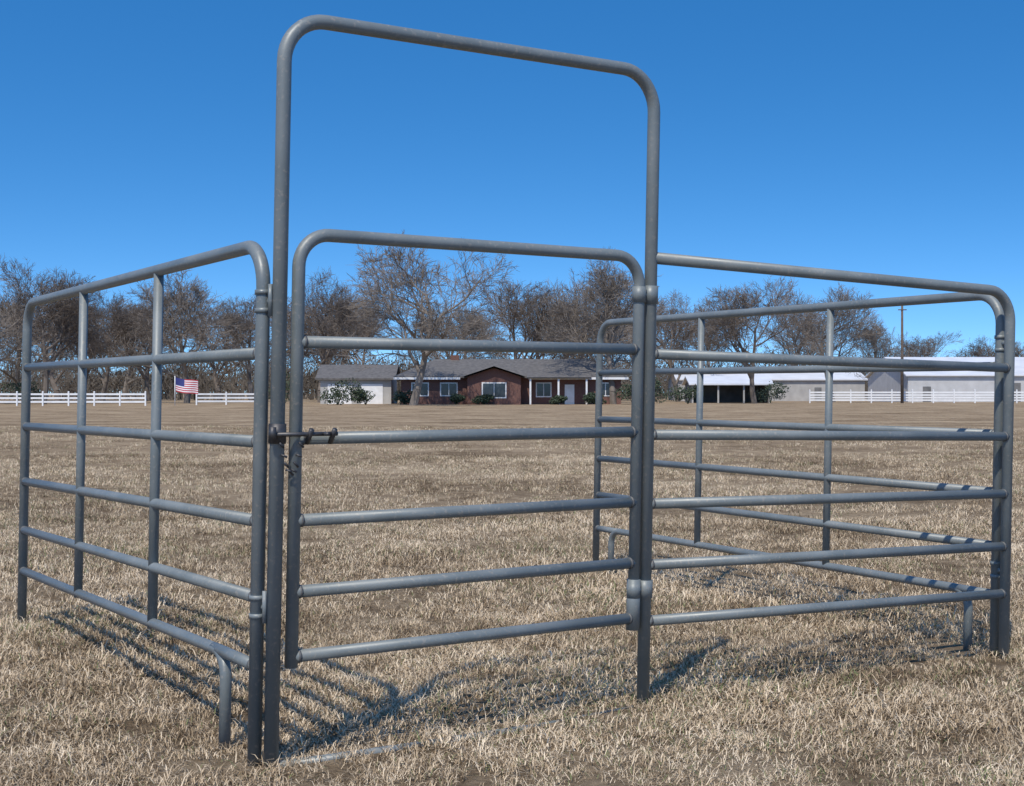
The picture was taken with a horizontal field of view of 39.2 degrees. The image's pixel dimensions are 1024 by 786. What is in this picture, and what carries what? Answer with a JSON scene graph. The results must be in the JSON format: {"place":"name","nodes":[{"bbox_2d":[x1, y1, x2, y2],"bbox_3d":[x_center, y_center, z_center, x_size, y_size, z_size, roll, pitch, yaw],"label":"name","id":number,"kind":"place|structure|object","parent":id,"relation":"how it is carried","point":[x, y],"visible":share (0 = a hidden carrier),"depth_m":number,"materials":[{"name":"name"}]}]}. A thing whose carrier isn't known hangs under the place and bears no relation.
{"place":"outdoors","nodes":[
{"label":"outdoors","id":0,"kind":"place"},
{"bbox_2d":[175,377,197,393],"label":"american flag","id":1,"kind":"object","parent":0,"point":[186,386],"visible":0.98,"depth_m":140.02,"materials":[{"name":"multicoloured fabric"}]},
{"bbox_2d":[0,394,1023,785],"bbox_3d":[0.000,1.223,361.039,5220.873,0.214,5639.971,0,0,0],"label":"ground","id":2,"kind":"structure","parent":0,"point":[176,414],"depth_m":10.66,"materials":[{"name":"beige plant"}]},
{"bbox_2d":[0,381,41,400],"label":"evergreen shrub","id":3,"kind":"object","parent":2,"relation":"on","point":[12,388],"visible":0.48,"depth_m":164.62,"materials":[{"name":"green plant"}]},
{"bbox_2d":[0,278,59,364],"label":"bare tree","id":4,"kind":"object","parent":2,"relation":"on","point":[15,336],"visible":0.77,"depth_m":163.40,"materials":[{"name":"brown plant"}]},
{"bbox_2d":[0,292,75,399],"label":"bare tree","id":5,"kind":"object","parent":2,"relation":"on","point":[18,377],"visible":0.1,"depth_m":228.04,"materials":[{"name":"brown plant"}]},
{"bbox_2d":[0,252,116,403],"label":"bare tree","id":6,"kind":"object","parent":2,"relation":"on","point":[68,318],"visible":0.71,"depth_m":170.09,"materials":[{"name":"brown plant"}]},
{"bbox_2d":[0,276,126,400],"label":"bare tree","id":7,"kind":"object","parent":2,"relation":"on","point":[53,381],"visible":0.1,"depth_m":210.32,"materials":[{"name":"brown plant"}]},
{"bbox_2d":[0,391,145,405],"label":"white rail fence","id":8,"kind":"object","parent":2,"relation":"on","point":[68,397],"visible":0.83,"depth_m":141.47,"materials":[{"name":"paint"}]},
{"bbox_2d":[31,299,149,400],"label":"bare tree","id":9,"kind":"object","parent":2,"relation":"on","point":[72,358],"visible":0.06,"depth_m":229.11,"materials":[{"name":"brown plant"}]},
{"bbox_2d":[35,290,168,400],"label":"bare tree","id":10,"kind":"object","parent":2,"relation":"on","point":[125,329],"visible":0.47,"depth_m":187.43,"materials":[{"name":"brown plant"}]},
{"bbox_2d":[17,240,269,766],"bbox_3d":[-1.697,0.369,6.136,0.075,1.763,3.399,0,0,-31],"label":"corral panel","id":11,"kind":"object","parent":2,"relation":"on","point":[255,519],"visible":0.96,"depth_m":5.64,"materials":[{"name":"grey paint"}]},
{"bbox_2d":[88,300,204,399],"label":"bare tree","id":12,"kind":"object","parent":2,"relation":"on","point":[133,380],"visible":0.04,"depth_m":260.00,"materials":[{"name":"brown plant"}]},
{"bbox_2d":[93,299,215,400],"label":"bare tree","id":13,"kind":"object","parent":2,"relation":"on","point":[145,377],"visible":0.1,"depth_m":223.26,"materials":[{"name":"brown plant"}]},
{"bbox_2d":[71,268,241,402],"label":"bare tree","id":14,"kind":"object","parent":2,"relation":"on","point":[180,300],"visible":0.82,"depth_m":172.78,"materials":[{"name":"brown plant"}]},
{"bbox_2d":[162,296,270,399],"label":"bare tree","id":15,"kind":"object","parent":2,"relation":"on","point":[216,380],"visible":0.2,"depth_m":230.52,"materials":[{"name":"brown plant"}]},
{"bbox_2d":[196,392,253,404],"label":"white rail fence","id":16,"kind":"object","parent":2,"relation":"on","point":[225,397],"visible":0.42,"depth_m":150.93,"materials":[{"name":"paint"}]},
{"bbox_2d":[193,294,290,399],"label":"bare tree","id":17,"kind":"object","parent":2,"relation":"on","point":[233,330],"visible":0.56,"depth_m":198.62,"materials":[{"name":"brown plant"}]},
{"bbox_2d":[253,371,289,402],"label":"evergreen shrub","id":18,"kind":"object","parent":2,"relation":"on","point":[288,388],"visible":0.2,"depth_m":169.25,"materials":[{"name":"green plant"}]},
{"bbox_2d":[214,297,346,400],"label":"bare tree","id":19,"kind":"object","parent":2,"relation":"on","point":[306,349],"visible":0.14,"depth_m":221.00,"materials":[{"name":"brown plant"}]},
{"bbox_2d":[270,296,390,369],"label":"bare tree","id":20,"kind":"object","parent":2,"relation":"on","point":[377,335],"visible":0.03,"depth_m":248.06,"materials":[{"name":"brown plant"}]},
{"bbox_2d":[286,266,386,402],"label":"bare tree","id":21,"kind":"object","parent":2,"relation":"on","point":[340,319],"visible":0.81,"depth_m":184.05,"materials":[{"name":"brown plant"}]},
{"bbox_2d":[317,377,361,404],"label":"evergreen shrub","id":22,"kind":"object","parent":2,"relation":"on","point":[337,393],"visible":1,"depth_m":145.44,"materials":[{"name":"green plant"}]},
{"bbox_2d":[315,365,400,403],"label":"white garage","id":23,"kind":"structure","parent":2,"relation":"on","point":[379,381],"depth_m":156.00,"materials":[{"name":"white paint"}]},
{"bbox_2d":[328,384,382,403],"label":"garage doors","id":24,"kind":"structure","parent":23,"relation":"in","point":[377,389],"depth_m":155.95,"materials":[{"name":"white paint"}]},
{"bbox_2d":[307,297,414,364],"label":"bare tree","id":25,"kind":"object","parent":2,"relation":"on","point":[358,335],"visible":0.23,"depth_m":239.40,"materials":[{"name":"brown plant"}]},
{"bbox_2d":[348,386,375,404],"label":"evergreen shrub","id":26,"kind":"object","parent":2,"relation":"on","point":[359,395],"visible":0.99,"depth_m":145.25,"materials":[{"name":"green plant"}]},
{"bbox_2d":[392,389,411,404],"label":"evergreen shrub","id":27,"kind":"object","parent":2,"relation":"on","point":[402,397],"visible":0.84,"depth_m":146.10,"materials":[{"name":"green plant"}]},
{"bbox_2d":[335,230,519,405],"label":"bare tree","id":28,"kind":"object","parent":2,"relation":"on","point":[412,281],"visible":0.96,"depth_m":137.85,"materials":[{"name":"brown plant"}]},
{"bbox_2d":[388,301,509,370],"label":"bare tree","id":29,"kind":"object","parent":2,"relation":"on","point":[420,355],"visible":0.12,"depth_m":237.55,"materials":[{"name":"brown plant"}]},
{"bbox_2d":[449,393,465,404],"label":"evergreen shrub","id":30,"kind":"object","parent":2,"relation":"on","point":[456,399],"visible":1,"depth_m":146.75,"materials":[{"name":"green plant"}]},
{"bbox_2d":[263,14,659,768],"bbox_3d":[-0.118,-0.004,5.131,1.653,2.518,0.075,0,0,-34],"label":"walk through gate frame","id":31,"kind":"object","parent":2,"relation":"on","point":[647,292],"visible":0.91,"depth_m":4.86,"materials":[{"name":"grey paint"}]},
{"bbox_2d":[268,229,644,668],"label":"swing gate","id":32,"kind":"structure","parent":31,"relation":"attached to","point":[297,520],"depth_m":5.04,"materials":[{"name":"grey metal"}]},
{"bbox_2d":[417,298,511,360],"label":"bare tree","id":33,"kind":"object","parent":2,"relation":"on","point":[462,328],"visible":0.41,"depth_m":220.60,"materials":[{"name":"brown plant"}]},
{"bbox_2d":[472,394,494,404],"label":"evergreen shrub","id":34,"kind":"object","parent":2,"relation":"on","point":[484,398],"visible":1,"depth_m":146.52,"materials":[{"name":"green plant"}]},
{"bbox_2d":[401,376,620,404],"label":"brick walls","id":35,"kind":"structure","parent":2,"relation":"on","point":[517,389],"depth_m":150.00,"materials":[{"name":"brown brick"}]},
{"bbox_2d":[470,368,517,375],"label":"bay gable","id":36,"kind":"structure","parent":35,"relation":"on","point":[494,372],"depth_m":147.79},
{"bbox_2d":[465,366,524,377],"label":"bay roof","id":37,"kind":"structure","parent":35,"relation":"on","point":[492,368],"depth_m":149.15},
{"bbox_2d":[394,359,627,377],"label":"roof","id":38,"kind":"structure","parent":35,"relation":"on","point":[461,368],"depth_m":152.48,"materials":[{"name":"grey"}]},
{"bbox_2d":[451,355,458,359],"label":"chimney","id":39,"kind":"object","parent":38,"relation":"on","point":[454,357],"visible":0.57,"depth_m":154.60,"materials":[{"name":"red brick"}]},
{"bbox_2d":[526,372,590,377],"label":"porch roof","id":40,"kind":"structure","parent":38,"relation":"attached to","point":[558,374],"depth_m":149.43,"materials":[{"name":"grey"}]},
{"bbox_2d":[411,382,613,403],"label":"window frames and door","id":41,"kind":"structure","parent":35,"relation":"attached to","point":[569,391],"depth_m":149.94,"materials":[{"name":"white paint"}]},
{"bbox_2d":[412,383,612,396],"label":"window panes","id":42,"kind":"object","parent":41,"relation":"in","point":[496,389],"visible":0.82,"depth_m":149.91,"materials":[{"name":"glass"}]},
{"bbox_2d":[394,377,627,404],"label":"white trim and columns","id":43,"kind":"structure","parent":2,"relation":"on","point":[458,378],"depth_m":149.22,"materials":[{"name":"paint"}]},
{"bbox_2d":[0,336,1023,399],"bbox_3d":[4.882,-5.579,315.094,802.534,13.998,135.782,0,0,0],"label":"distant treeline","id":44,"kind":"object","parent":2,"relation":"on","point":[67,382],"visible":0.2,"depth_m":263.50,"materials":[{"name":"brown plant"}]},
{"bbox_2d":[451,272,594,358],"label":"bare tree","id":45,"kind":"object","parent":2,"relation":"on","point":[513,308],"visible":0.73,"depth_m":183.20,"materials":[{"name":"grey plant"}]},
{"bbox_2d":[476,300,591,358],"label":"bare tree","id":46,"kind":"object","parent":2,"relation":"on","point":[523,336],"visible":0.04,"depth_m":240.55,"materials":[{"name":"brown plant"}]},
{"bbox_2d":[549,395,567,404],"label":"evergreen shrub","id":47,"kind":"object","parent":2,"relation":"on","point":[557,399],"visible":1,"depth_m":146.75,"materials":[{"name":"green plant"}]},
{"bbox_2d":[517,279,631,378],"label":"bare tree","id":48,"kind":"object","parent":2,"relation":"on","point":[572,356],"visible":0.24,"depth_m":178.98,"materials":[{"name":"brown plant"}]},
{"bbox_2d":[532,298,630,363],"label":"bare tree","id":49,"kind":"object","parent":2,"relation":"on","point":[567,354],"visible":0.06,"depth_m":213.97,"materials":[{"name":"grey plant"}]},
{"bbox_2d":[582,392,606,403],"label":"evergreen shrub","id":50,"kind":"object","parent":2,"relation":"on","point":[589,397],"visible":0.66,"depth_m":146.95,"materials":[{"name":"green plant"}]},
{"bbox_2d":[533,246,668,403],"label":"bare tree","id":51,"kind":"object","parent":2,"relation":"on","point":[612,287],"visible":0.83,"depth_m":149.82,"materials":[{"name":"brown plant"}]},
{"bbox_2d":[613,384,631,399],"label":"evergreen shrub","id":52,"kind":"object","parent":2,"relation":"on","point":[628,393],"visible":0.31,"depth_m":145.25,"materials":[{"name":"green plant"}]},
{"bbox_2d":[631,377,667,402],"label":"evergreen shrub","id":53,"kind":"object","parent":2,"relation":"on","point":[657,388],"visible":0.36,"depth_m":149.84,"materials":[{"name":"green plant"}]},
{"bbox_2d":[592,295,716,364],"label":"bare tree","id":54,"kind":"object","parent":2,"relation":"on","point":[661,301],"visible":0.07,"depth_m":233.31,"materials":[{"name":"brown plant"}]},
{"bbox_2d":[621,288,712,401],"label":"bare tree","id":55,"kind":"object","parent":2,"relation":"on","point":[673,334],"visible":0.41,"depth_m":199.68,"materials":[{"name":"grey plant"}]},
{"bbox_2d":[667,384,703,403],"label":"evergreen shrub","id":56,"kind":"object","parent":2,"relation":"on","point":[682,392],"visible":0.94,"depth_m":159.80,"materials":[{"name":"green plant"}]},
{"bbox_2d":[657,296,769,367],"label":"bare tree","id":57,"kind":"object","parent":2,"relation":"on","point":[708,362],"visible":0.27,"depth_m":230.83,"materials":[{"name":"brown plant"}]},
{"bbox_2d":[682,376,773,402],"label":"horse shed","id":58,"kind":"structure","parent":2,"relation":"on","point":[726,389],"depth_m":183.97,"materials":[{"name":"white metal"}]},
{"bbox_2d":[688,275,826,403],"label":"bare tree","id":59,"kind":"object","parent":2,"relation":"on","point":[734,329],"visible":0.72,"depth_m":163.54,"materials":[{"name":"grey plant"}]},
{"bbox_2d":[666,372,867,400],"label":"storage shed","id":60,"kind":"structure","parent":2,"relation":"on","point":[801,384],"depth_m":225.00,"materials":[{"name":"white metal"}]},
{"bbox_2d":[770,387,821,400],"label":"doors","id":61,"kind":"structure","parent":60,"relation":"in","point":[816,389],"depth_m":224.97,"materials":[{"name":"white"}]},
{"bbox_2d":[748,381,790,402],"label":"evergreen shrub","id":62,"kind":"object","parent":2,"relation":"on","point":[775,392],"visible":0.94,"depth_m":174.65,"materials":[{"name":"green plant"}]},
{"bbox_2d":[592,292,1004,656],"bbox_3d":[1.425,0.374,8.288,0.076,1.753,3.690,0,0,-27],"label":"corral panel","id":63,"kind":"object","parent":2,"relation":"on","point":[827,477],"visible":0.73,"depth_m":7.74,"materials":[{"name":"grey paint"}]},
{"bbox_2d":[754,297,853,365],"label":"bare tree","id":64,"kind":"object","parent":2,"relation":"on","point":[777,338],"visible":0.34,"depth_m":239.28,"materials":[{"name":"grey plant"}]},
{"bbox_2d":[765,282,885,401],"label":"bare tree","id":65,"kind":"object","parent":2,"relation":"on","point":[860,334],"visible":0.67,"depth_m":188.10,"materials":[{"name":"brown plant"}]},
{"bbox_2d":[650,252,1014,658],"bbox_3d":[1.413,0.351,6.097,2.082,1.799,0.063,0,0,-31],"label":"corral panel","id":66,"kind":"object","parent":2,"relation":"on","point":[1004,493],"visible":0.98,"depth_m":6.10,"materials":[{"name":"grey paint"}]},
{"bbox_2d":[249,284,1003,623],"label":"panel connector pins","id":67,"kind":"object","parent":66,"relation":"attached to","point":[263,596],"visible":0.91,"depth_m":4.68,"materials":[{"name":"grey paint"}]},
{"bbox_2d":[841,317,914,378],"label":"bare tree","id":68,"kind":"object","parent":2,"relation":"on","point":[877,351],"visible":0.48,"depth_m":237.87,"materials":[{"name":"brown plant"}]},
{"bbox_2d":[898,306,906,402],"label":"utility pole","id":69,"kind":"object","parent":2,"relation":"on","point":[902,378],"visible":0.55,"depth_m":169.86,"materials":[{"name":"brown wood"}]},
{"bbox_2d":[809,389,1023,402],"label":"white rail fence","id":70,"kind":"object","parent":2,"relation":"on","point":[933,397],"visible":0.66,"depth_m":174.69,"materials":[{"name":"paint"}]},
{"bbox_2d":[887,331,963,356],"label":"bare tree","id":71,"kind":"object","parent":2,"relation":"on","point":[928,351],"visible":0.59,"depth_m":298.17,"materials":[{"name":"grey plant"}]},
{"bbox_2d":[865,357,1023,401],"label":"metal barn","id":72,"kind":"structure","parent":2,"relation":"on","point":[951,381],"depth_m":195.00,"materials":[{"name":"white metal"}]},
{"bbox_2d":[923,383,1020,401],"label":"doors","id":73,"kind":"structure","parent":72,"relation":"in","point":[1017,386],"depth_m":194.93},
{"bbox_2d":[952,336,1023,356],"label":"bare tree","id":74,"kind":"object","parent":2,"relation":"on","point":[980,350],"visible":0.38,"depth_m":307.51,"materials":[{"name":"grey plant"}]},
{"bbox_2d":[0,0,1023,393],"label":"sky","id":75,"kind":"structure","parent":0,"point":[886,137],"materials":[{"name":"blue"}]}
]}

